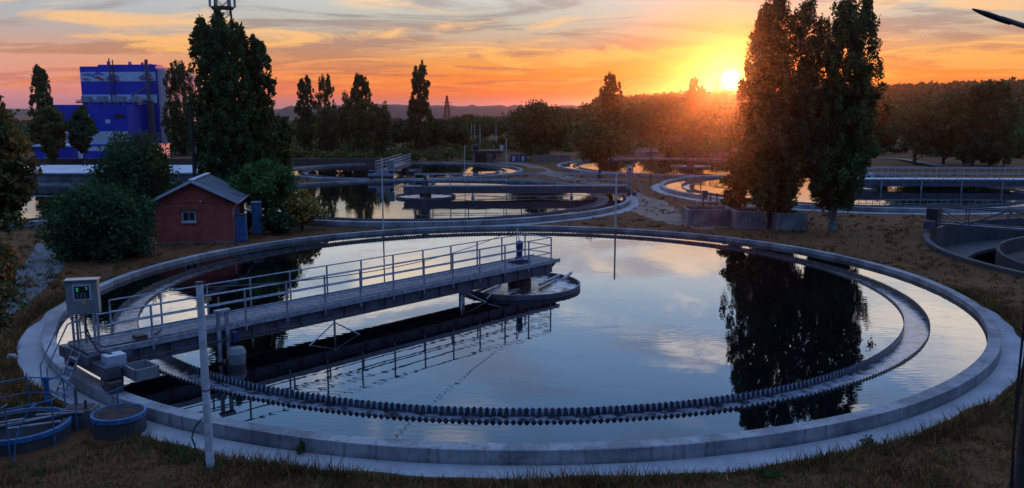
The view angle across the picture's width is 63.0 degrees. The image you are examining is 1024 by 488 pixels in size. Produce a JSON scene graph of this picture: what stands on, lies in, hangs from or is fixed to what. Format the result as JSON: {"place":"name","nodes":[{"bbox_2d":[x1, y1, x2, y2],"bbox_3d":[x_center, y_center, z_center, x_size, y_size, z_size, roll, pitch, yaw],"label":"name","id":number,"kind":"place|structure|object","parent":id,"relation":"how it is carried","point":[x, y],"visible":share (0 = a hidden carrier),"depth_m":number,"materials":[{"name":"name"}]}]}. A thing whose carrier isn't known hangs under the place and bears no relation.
{"place":"outdoors","nodes":[
{"label":"outdoors","id":0,"kind":"place"},
{"bbox_2d":[3,243,68,317],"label":"path","id":1,"kind":"structure","parent":0,"point":[45,255],"depth_m":44.16,"materials":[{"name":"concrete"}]},
{"bbox_2d":[6,108,280,115],"bbox_3d":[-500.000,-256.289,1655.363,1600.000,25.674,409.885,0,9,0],"label":"hills","id":2,"kind":"structure","parent":0,"point":[22,112],"depth_m":1566.51,"materials":[{"name":"purple"}]},
{"bbox_2d":[275,104,578,118],"bbox_3d":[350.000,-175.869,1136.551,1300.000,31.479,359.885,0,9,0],"label":"hills","id":3,"kind":"structure","parent":0,"point":[397,110],"depth_m":1083.93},
{"bbox_2d":[0,116,1023,487],"bbox_3d":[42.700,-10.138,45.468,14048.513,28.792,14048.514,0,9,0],"label":"ground","id":4,"kind":"structure","parent":0,"point":[910,240],"depth_m":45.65,"materials":[{"name":"brown plant"}]},
{"bbox_2d":[0,223,33,333],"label":"deciduous tree","id":5,"kind":"object","parent":4,"relation":"on","point":[8,283],"visible":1,"depth_m":19.69,"materials":[{"name":"green plant"}]},
{"bbox_2d":[0,95,45,301],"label":"deciduous tree","id":6,"kind":"object","parent":4,"relation":"on","point":[17,186],"visible":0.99,"depth_m":35.68,"materials":[{"name":"green plant"}]},
{"bbox_2d":[26,64,55,144],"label":"poplar tree","id":7,"kind":"object","parent":4,"relation":"on","point":[41,85],"visible":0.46,"depth_m":146.71,"materials":[{"name":"green plant"}]},
{"bbox_2d":[0,377,83,462],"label":"basin well","id":8,"kind":"object","parent":4,"relation":"on","point":[27,430],"visible":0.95,"depth_m":21.62,"materials":[{"name":"metal"}]},
{"bbox_2d":[3,184,90,229],"bbox_3d":[-49.997,-3.424,72.371,38.805,1.200,38.800,0,9,0],"label":"settling tank","id":9,"kind":"object","parent":4,"relation":"on","point":[37,223],"visible":0.07,"depth_m":63.49,"materials":[{"name":"concrete"}]},
{"bbox_2d":[1,186,80,220],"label":"water","id":10,"kind":"structure","parent":9,"relation":"in","point":[39,195],"depth_m":76.44,"materials":[{"name":"grey liquid"}]},
{"bbox_2d":[28,105,70,164],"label":"deciduous tree","id":11,"kind":"object","parent":4,"relation":"on","point":[49,119],"visible":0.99,"depth_m":119.89,"materials":[{"name":"green plant"}]},
{"bbox_2d":[32,143,78,157],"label":"blue shed","id":12,"kind":"structure","parent":4,"relation":"on","point":[68,151],"depth_m":139.40,"materials":[{"name":"paint"}]},
{"bbox_2d":[41,369,71,404],"bbox_3d":[-13.058,4.177,24.063,0.803,1.117,0.195,-3,10,-19],"label":"stand pipe","id":13,"kind":"object","parent":4,"relation":"on","point":[45,381],"visible":0.79,"depth_m":23.92,"materials":[{"name":"blue metal"}]},
{"bbox_2d":[62,389,100,428],"bbox_3d":[-11.606,4.407,22.527,0.760,0.950,0.600,-1,9,-6],"label":"valve chamber","id":14,"kind":"object","parent":4,"relation":"on","point":[88,409],"visible":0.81,"depth_m":22.30,"materials":[{"name":"concrete"}]},
{"bbox_2d":[66,105,99,164],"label":"deciduous tree","id":15,"kind":"object","parent":4,"relation":"on","point":[82,129],"visible":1,"depth_m":121.87,"materials":[{"name":"green plant"}]},
{"bbox_2d":[23,179,164,263],"bbox_3d":[-23.983,-1.204,47.737,6.924,5.214,6.786,0,9,-1],"label":"bush","id":16,"kind":"object","parent":4,"relation":"on","point":[93,221],"visible":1,"depth_m":46.55,"materials":[{"name":"green plant"}]},
{"bbox_2d":[24,165,197,181],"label":"covered basin","id":17,"kind":"object","parent":4,"relation":"on","point":[64,173],"visible":0.11,"depth_m":92.71,"materials":[{"name":"concrete"}]},
{"bbox_2d":[90,385,146,440],"bbox_3d":[-10.357,4.421,22.009,1.350,1.487,1.350,0,9,0],"label":"manhole well","id":18,"kind":"object","parent":4,"relation":"on","point":[113,422],"visible":0.92,"depth_m":21.69,"materials":[{"name":"concrete"}]},
{"bbox_2d":[78,143,169,157],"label":"blue shed","id":19,"kind":"structure","parent":4,"relation":"on","point":[94,151],"depth_m":137.35,"materials":[{"name":"blue metal"}]},
{"bbox_2d":[54,58,195,142],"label":"factory building","id":20,"kind":"structure","parent":4,"relation":"on","point":[130,97],"depth_m":161.10,"materials":[{"name":"blue paint"}]},
{"bbox_2d":[81,128,181,218],"bbox_3d":[-29.695,-4.939,66.047,7.522,8.471,7.457,5,10,29],"label":"deciduous tree","id":21,"kind":"object","parent":4,"relation":"on","point":[140,166],"visible":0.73,"depth_m":64.37,"materials":[{"name":"green plant"}]},
{"bbox_2d":[161,59,195,155],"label":"poplar tree","id":22,"kind":"object","parent":4,"relation":"on","point":[179,74],"visible":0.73,"depth_m":154.88,"materials":[{"name":"green plant"}]},
{"bbox_2d":[173,440,198,463],"bbox_3d":[-7.857,5.023,20.196,0.548,0.673,0.630,0,9,0],"label":"weed","id":23,"kind":"object","parent":4,"relation":"on","point":[184,456],"visible":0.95,"depth_m":20.11,"materials":[{"name":"green plant"}]},
{"bbox_2d":[189,106,196,177],"bbox_3d":[-24.286,-6.046,63.849,0.290,8.880,0.290,0,9,0],"label":"pole","id":24,"kind":"object","parent":4,"relation":"on","point":[192,143],"visible":0.66,"depth_m":63.49,"materials":[{"name":"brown metal"}]},
{"bbox_2d":[147,173,249,244],"bbox_3d":[-20.485,-2.442,55.228,5.736,4.100,6.115,-2,9,-10],"label":"brick hut","id":25,"kind":"object","parent":4,"relation":"on","point":[205,208],"visible":0.88,"depth_m":52.75,"materials":[{"name":"brick"}]},
{"bbox_2d":[181,211,196,222],"bbox_3d":[-20.332,-1.677,52.607,0.950,0.740,0.094,-2,9,-10],"label":"window","id":26,"kind":"structure","parent":25,"relation":"in","point":[188,216],"depth_m":52.63,"materials":[{"name":"white wood"}]},
{"bbox_2d":[191,281,214,467],"bbox_3d":[-7.332,3.186,19.585,0.503,4.696,0.212,0,9,0],"label":"pole","id":27,"kind":"object","parent":4,"relation":"on","point":[207,421],"visible":0.97,"depth_m":19.52,"materials":[{"name":"metal"}]},
{"bbox_2d":[203,229,514,287],"bbox_3d":[-3.483,0.163,29.372,0.027,1.579,21.599,3,10,20],"label":"overhead cable","id":28,"kind":"object","parent":27,"relation":"hanging from","point":[343,275],"visible":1,"depth_m":24.63,"materials":[{"name":"black rubber"}]},
{"bbox_2d":[24,158,393,165],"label":"retaining wall","id":29,"kind":"structure","parent":4,"relation":"on","point":[188,161],"depth_m":126.62,"materials":[{"name":"concrete"}]},
{"bbox_2d":[184,5,258,182],"bbox_3d":[-22.561,-10.072,64.985,5.207,16.671,5.249,6,11,32],"label":"poplar tree","id":30,"kind":"object","parent":4,"relation":"on","point":[221,151],"visible":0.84,"depth_m":63.82,"materials":[{"name":"green plant"}]},
{"bbox_2d":[208,0,240,111],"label":"lattice mast","id":31,"kind":"object","parent":4,"relation":"on","point":[228,7],"visible":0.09,"depth_m":88.58,"materials":[{"name":"metal"}]},
{"bbox_2d":[235,213,247,241],"bbox_3d":[-17.397,-1.073,53.796,0.660,1.750,0.800,-2,9,-10],"label":"steel locker","id":32,"kind":"object","parent":4,"relation":"on","point":[241,228],"visible":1,"depth_m":53.47,"materials":[{"name":"blue metal"}]},
{"bbox_2d":[232,21,281,201],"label":"poplar tree","id":33,"kind":"object","parent":4,"relation":"on","point":[265,141],"visible":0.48,"depth_m":66.29,"materials":[{"name":"green plant"}]},
{"bbox_2d":[251,201,262,233],"bbox_3d":[-17.353,-1.804,56.926,0.660,2.200,0.800,-2,9,-10],"label":"steel locker","id":34,"kind":"object","parent":4,"relation":"on","point":[256,209],"visible":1,"depth_m":56.59,"materials":[{"name":"blue metal"}]},
{"bbox_2d":[222,158,303,229],"bbox_3d":[-17.365,-3.372,58.596,5.516,5.467,5.255,1,9,6],"label":"deciduous tree","id":35,"kind":"object","parent":4,"relation":"on","point":[268,184],"visible":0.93,"depth_m":57.46,"materials":[{"name":"green plant"}]},
{"bbox_2d":[258,208,298,233],"bbox_3d":[-15.936,-1.434,57.204,2.906,2.081,2.782,-2,9,-13],"label":"bush","id":36,"kind":"object","parent":4,"relation":"on","point":[275,221],"visible":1,"depth_m":56.53,"materials":[{"name":"green plant"}]},
{"bbox_2d":[269,114,296,171],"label":"deciduous tree","id":37,"kind":"object","parent":4,"relation":"on","point":[282,153],"visible":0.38,"depth_m":73.20,"materials":[{"name":"green plant"}]},
{"bbox_2d":[21,134,579,151],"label":"scrub","id":38,"kind":"object","parent":4,"relation":"on","point":[511,146],"visible":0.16,"depth_m":175.76,"materials":[{"name":"green plant"}]},
{"bbox_2d":[8,104,592,137],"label":"woodland","id":39,"kind":"object","parent":4,"relation":"on","point":[21,125],"visible":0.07,"depth_m":322.39,"materials":[{"name":"green plant"}]},
{"bbox_2d":[279,187,330,230],"bbox_3d":[-14.691,-2.315,58.670,3.526,3.357,3.320,1,9,5],"label":"bush","id":40,"kind":"object","parent":4,"relation":"on","point":[304,209],"visible":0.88,"depth_m":58.14,"materials":[{"name":"green plant"}]},
{"bbox_2d":[293,75,317,149],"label":"poplar tree","id":41,"kind":"object","parent":4,"relation":"on","point":[305,133],"visible":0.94,"depth_m":157.53,"materials":[{"name":"green plant"}]},
{"bbox_2d":[314,74,336,150],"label":"poplar tree","id":42,"kind":"object","parent":4,"relation":"on","point":[328,90],"visible":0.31,"depth_m":164.92,"materials":[{"name":"green plant"}]},
{"bbox_2d":[313,105,340,152],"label":"birch tree","id":43,"kind":"object","parent":4,"relation":"on","point":[326,131],"visible":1,"depth_m":147.53,"materials":[{"name":"green plant"}]},
{"bbox_2d":[335,90,354,148],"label":"birch tree","id":44,"kind":"object","parent":4,"relation":"on","point":[344,112],"visible":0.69,"depth_m":153.68,"materials":[{"name":"green plant"}]},
{"bbox_2d":[350,72,374,148],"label":"poplar tree","id":45,"kind":"object","parent":4,"relation":"on","point":[356,93],"visible":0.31,"depth_m":158.65,"materials":[{"name":"green plant"}]},
{"bbox_2d":[347,95,381,157],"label":"birch tree","id":46,"kind":"object","parent":4,"relation":"on","point":[364,124],"visible":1,"depth_m":145.41,"materials":[{"name":"green plant"}]},
{"bbox_2d":[372,141,387,156],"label":"bush","id":47,"kind":"object","parent":4,"relation":"on","point":[380,147],"visible":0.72,"depth_m":138.67,"materials":[{"name":"green plant"}]},
{"bbox_2d":[371,100,392,145],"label":"birch tree","id":48,"kind":"object","parent":4,"relation":"on","point":[385,124],"visible":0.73,"depth_m":149.70,"materials":[{"name":"green plant"}]},
{"bbox_2d":[286,144,504,160],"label":"hedge","id":49,"kind":"object","parent":4,"relation":"on","point":[368,152],"visible":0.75,"depth_m":141.53,"materials":[{"name":"green plant"}]},
{"bbox_2d":[389,118,415,148],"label":"deciduous tree","id":50,"kind":"object","parent":4,"relation":"on","point":[398,126],"visible":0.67,"depth_m":172.47,"materials":[{"name":"green plant"}]},
{"bbox_2d":[292,162,522,181],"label":"settling tank","id":51,"kind":"object","parent":4,"relation":"on","point":[334,179],"visible":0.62,"depth_m":111.03,"materials":[{"name":"concrete"}]},
{"bbox_2d":[368,154,410,178],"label":"rotating bridge","id":52,"kind":"structure","parent":51,"relation":"on","point":[390,169],"depth_m":98.16,"materials":[{"name":"grey metal"}]},
{"bbox_2d":[292,164,518,177],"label":"water","id":53,"kind":"structure","parent":51,"relation":"in","point":[354,171],"depth_m":114.14,"materials":[{"name":"liquid"}]},
{"bbox_2d":[405,64,434,151],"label":"poplar tree","id":54,"kind":"object","parent":4,"relation":"on","point":[420,104],"visible":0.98,"depth_m":157.22,"materials":[{"name":"green plant"}]},
{"bbox_2d":[424,118,450,147],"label":"deciduous tree","id":55,"kind":"object","parent":4,"relation":"on","point":[441,129],"visible":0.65,"depth_m":171.04,"materials":[{"name":"green plant"}]},
{"bbox_2d":[244,179,638,227],"bbox_3d":[-7.722,-4.535,79.283,39.556,1.200,38.600,0,9,0],"label":"settling tank","id":56,"kind":"object","parent":4,"relation":"on","point":[629,203],"visible":0.38,"depth_m":64.80,"materials":[{"name":"concrete"}]},
{"bbox_2d":[244,181,625,220],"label":"water","id":57,"kind":"structure","parent":56,"relation":"in","point":[356,201],"depth_m":74.80,"materials":[{"name":"grey liquid"}]},
{"bbox_2d":[401,165,641,197],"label":"rotating bridge","id":58,"kind":"structure","parent":56,"relation":"on","point":[425,187],"depth_m":78.72,"materials":[{"name":"grey metal"}]},
{"bbox_2d":[441,95,452,119],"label":"power pylon","id":59,"kind":"object","parent":4,"relation":"on","point":[446,102],"visible":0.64,"depth_m":512.55,"materials":[{"name":"grey metal"}]},
{"bbox_2d":[442,115,471,144],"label":"deciduous tree","id":60,"kind":"object","parent":4,"relation":"on","point":[458,132],"visible":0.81,"depth_m":178.85,"materials":[{"name":"green plant"}]},
{"bbox_2d":[464,114,496,139],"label":"deciduous tree","id":61,"kind":"object","parent":4,"relation":"on","point":[482,121],"visible":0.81,"depth_m":245.69,"materials":[{"name":"green plant"}]},
{"bbox_2d":[471,150,500,161],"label":"shack","id":62,"kind":"structure","parent":4,"relation":"on","point":[480,155],"depth_m":135.01,"materials":[{"name":"paint"}]},
{"bbox_2d":[475,153,486,161],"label":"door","id":63,"kind":"structure","parent":62,"relation":"in","point":[479,157],"depth_m":135.03,"materials":[{"name":"metal"}]},
{"bbox_2d":[487,121,511,135],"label":"deciduous tree","id":64,"kind":"object","parent":4,"relation":"on","point":[499,128],"visible":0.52,"depth_m":234.85,"materials":[{"name":"green plant"}]},
{"bbox_2d":[0,276,1023,487],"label":"weeds","id":65,"kind":"object","parent":4,"relation":"on","point":[285,462],"visible":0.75,"depth_m":20.42,"materials":[{"name":"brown plant"}]},
{"bbox_2d":[16,225,1023,479],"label":"settling tank","id":66,"kind":"object","parent":4,"relation":"on","point":[992,369],"visible":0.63,"depth_m":23.25,"materials":[{"name":"concrete"}]},
{"bbox_2d":[39,228,571,397],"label":"rotating bridge","id":67,"kind":"structure","parent":66,"relation":"on","point":[111,360],"depth_m":28.61,"materials":[{"name":"grey metal"}]},
{"bbox_2d":[56,229,987,442],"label":"water","id":68,"kind":"structure","parent":66,"relation":"in","point":[634,321],"depth_m":30.21,"materials":[{"name":"blue liquid"}]},
{"bbox_2d":[502,98,573,158],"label":"deciduous tree","id":69,"kind":"object","parent":4,"relation":"on","point":[538,128],"visible":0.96,"depth_m":138.49,"materials":[{"name":"green plant"}]},
{"bbox_2d":[531,155,570,161],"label":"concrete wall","id":70,"kind":"structure","parent":4,"relation":"on","point":[550,158],"depth_m":135.12,"materials":[{"name":"grey concrete"}]},
{"bbox_2d":[564,115,633,180],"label":"tree","id":71,"kind":"object","parent":4,"relation":"on","point":[598,144],"visible":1,"depth_m":98.61,"materials":[{"name":"green plant"}]},
{"bbox_2d":[599,71,622,136],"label":"poplar tree","id":72,"kind":"object","parent":4,"relation":"on","point":[610,112],"visible":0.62,"depth_m":186.24,"materials":[{"name":"green plant"}]},
{"bbox_2d":[557,158,726,177],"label":"settling tank","id":73,"kind":"object","parent":4,"relation":"on","point":[647,175],"visible":0.38,"depth_m":116.16,"materials":[{"name":"concrete"}]},
{"bbox_2d":[561,159,761,174],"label":"water","id":74,"kind":"structure","parent":73,"relation":"in","point":[660,166],"depth_m":120.05,"materials":[{"name":"orange liquid"}]},
{"bbox_2d":[680,149,735,163],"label":"rotating bridge","id":75,"kind":"structure","parent":73,"relation":"on","point":[710,160],"depth_m":118.43,"materials":[{"name":"metal"}]},
{"bbox_2d":[639,94,682,134],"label":"deciduous tree","id":76,"kind":"object","parent":4,"relation":"on","point":[663,101],"visible":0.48,"depth_m":244.55,"materials":[{"name":"green plant"}]},
{"bbox_2d":[638,151,728,155],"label":"retaining wall","id":77,"kind":"structure","parent":4,"relation":"on","point":[647,153],"depth_m":154.49,"materials":[{"name":"concrete"}]},
{"bbox_2d":[670,95,702,130],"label":"deciduous tree","id":78,"kind":"object","parent":4,"relation":"on","point":[682,100],"visible":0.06,"depth_m":263.46,"materials":[{"name":"green plant"}]},
{"bbox_2d":[685,76,702,131],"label":"poplar tree","id":79,"kind":"object","parent":4,"relation":"on","point":[694,102],"visible":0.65,"depth_m":257.23,"materials":[{"name":"green plant"}]},
{"bbox_2d":[680,142,715,157],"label":"bush","id":80,"kind":"object","parent":4,"relation":"on","point":[698,146],"visible":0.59,"depth_m":147.84,"materials":[{"name":"green plant"}]},
{"bbox_2d":[698,94,738,131],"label":"deciduous tree","id":81,"kind":"object","parent":4,"relation":"on","point":[712,105],"visible":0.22,"depth_m":257.09,"materials":[{"name":"green plant"}]},
{"bbox_2d":[719,152,750,207],"bbox_3d":[17.082,-4.317,64.195,2.470,5.556,2.407,5,10,26],"label":"shrub","id":82,"kind":"object","parent":4,"relation":"on","point":[731,195],"visible":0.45,"depth_m":64.05,"materials":[{"name":"green plant"}]},
{"bbox_2d":[728,208,765,228],"bbox_3d":[17.015,-1.862,60.597,2.144,1.250,2.222,0,9,0],"label":"concrete block","id":83,"kind":"object","parent":4,"relation":"on","point":[747,218],"depth_m":59.55,"materials":[{"name":"grey concrete"}]},
{"bbox_2d":[756,468,780,478],"bbox_3d":[5.937,5.325,19.397,0.618,0.238,0.431,0,9,0],"label":"weed","id":84,"kind":"object","parent":4,"relation":"on","point":[768,473],"visible":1,"depth_m":19.33,"materials":[{"name":"green plant"}]},
{"bbox_2d":[726,0,835,228],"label":"poplar tree","id":85,"kind":"object","parent":4,"relation":"on","point":[776,159],"visible":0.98,"depth_m":57.37,"materials":[{"name":"green plant"}]},
{"bbox_2d":[771,210,806,230],"bbox_3d":[19.588,-1.699,59.585,2.110,1.250,2.000,0,9,0],"label":"concrete block","id":86,"kind":"object","parent":4,"relation":"on","point":[796,220],"depth_m":58.61,"materials":[{"name":"grey concrete"}]},
{"bbox_2d":[574,96,1023,136],"bbox_3d":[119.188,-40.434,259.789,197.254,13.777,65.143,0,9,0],"label":"woodland","id":87,"kind":"object","parent":4,"relation":"on","point":[656,123],"visible":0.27,"depth_m":238.25,"materials":[{"name":"green plant"}]},
{"bbox_2d":[591,76,1023,107],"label":"woodland","id":88,"kind":"object","parent":4,"relation":"on","point":[909,93],"visible":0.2,"depth_m":357.32,"materials":[{"name":"green plant"}]},
{"bbox_2d":[614,131,1009,157],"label":"scrub","id":89,"kind":"object","parent":4,"relation":"on","point":[671,151],"visible":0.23,"depth_m":183.67,"materials":[{"name":"green plant"}]},
{"bbox_2d":[651,174,1023,214],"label":"settling tank","id":90,"kind":"object","parent":4,"relation":"on","point":[661,187],"visible":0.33,"depth_m":71.92,"materials":[{"name":"concrete"}]},
{"bbox_2d":[665,177,1023,207],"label":"water","id":91,"kind":"structure","parent":90,"relation":"in","point":[912,195],"depth_m":81.85,"materials":[{"name":"grey liquid"}]},
{"bbox_2d":[860,167,1023,189],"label":"rotating bridge","id":92,"kind":"structure","parent":90,"relation":"on","point":[977,182],"depth_m":86.47,"materials":[{"name":"grey metal"}]},
{"bbox_2d":[794,0,892,230],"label":"poplar tree","id":93,"kind":"object","parent":4,"relation":"on","point":[844,152],"visible":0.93,"depth_m":56.46,"materials":[{"name":"green plant"}]},
{"bbox_2d":[859,434,881,453],"bbox_3d":[8.955,5.023,20.894,0.432,0.415,0.717,0,9,0],"label":"weed","id":94,"kind":"object","parent":4,"relation":"on","point":[867,442],"visible":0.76,"depth_m":20.90,"materials":[{"name":"green plant"}]},
{"bbox_2d":[869,102,899,152],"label":"poplar tree","id":95,"kind":"object","parent":4,"relation":"on","point":[887,139],"visible":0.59,"depth_m":162.48,"materials":[{"name":"green plant"}]},
{"bbox_2d":[886,99,947,164],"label":"deciduous tree","id":96,"kind":"object","parent":4,"relation":"on","point":[916,138],"visible":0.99,"depth_m":128.36,"materials":[{"name":"green plant"}]},
{"bbox_2d":[919,85,968,163],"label":"deciduous tree","id":97,"kind":"object","parent":4,"relation":"on","point":[947,143],"visible":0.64,"depth_m":128.24,"materials":[{"name":"green plant"}]},
{"bbox_2d":[923,217,1023,277],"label":"settling tank","id":98,"kind":"object","parent":4,"relation":"on","point":[1001,251],"visible":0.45,"depth_m":59.15,"materials":[{"name":"concrete"}]},
{"bbox_2d":[923,204,1023,231],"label":"rotating bridge","id":99,"kind":"structure","parent":98,"relation":"on","point":[933,220],"depth_m":56.04,"materials":[{"name":"metal"}]},
{"bbox_2d":[955,82,997,165],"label":"poplar tree","id":100,"kind":"object","parent":4,"relation":"on","point":[966,150],"visible":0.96,"depth_m":124.04,"materials":[{"name":"green plant"}]},
{"bbox_2d":[970,78,1020,165],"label":"poplar tree","id":101,"kind":"object","parent":4,"relation":"on","point":[1005,128],"visible":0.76,"depth_m":123.23,"materials":[{"name":"green plant"}]},
{"bbox_2d":[972,8,1023,487],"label":"lamp post","id":102,"kind":"object","parent":4,"relation":"on","point":[1017,478],"visible":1,"depth_m":10.01,"materials":[{"name":"grey metal"}]},
{"bbox_2d":[996,121,1023,157],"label":"bush","id":103,"kind":"object","parent":4,"relation":"on","point":[1019,133],"visible":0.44,"depth_m":147.59,"materials":[{"name":"green plant"}]},
{"bbox_2d":[0,0,1023,108],"label":"sky","id":104,"kind":"structure","parent":0,"point":[507,53],"materials":[{"name":"orange"}]},
{"bbox_2d":[2,173,1023,292],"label":"grass","id":105,"kind":"structure","parent":0,"point":[633,221],"depth_m":53.01,"materials":[{"name":"plant"}]},
{"bbox_2d":[457,160,730,229],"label":"dirt path","id":106,"kind":"structure","parent":0,"point":[672,218],"depth_m":72.60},
{"bbox_2d":[681,206,730,225],"bbox_3d":[14.511,-2.086,62.153,3.362,1.200,2.400,0,9,0],"label":"concrete block","id":107,"kind":"object","parent":106,"relation":"on","point":[706,215],"depth_m":61.01,"materials":[{"name":"grey concrete"}]},
{"bbox_2d":[694,190,750,205],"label":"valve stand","id":108,"kind":"object","parent":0,"point":[704,194],"visible":0.44,"depth_m":66.02,"materials":[{"name":"metal"}]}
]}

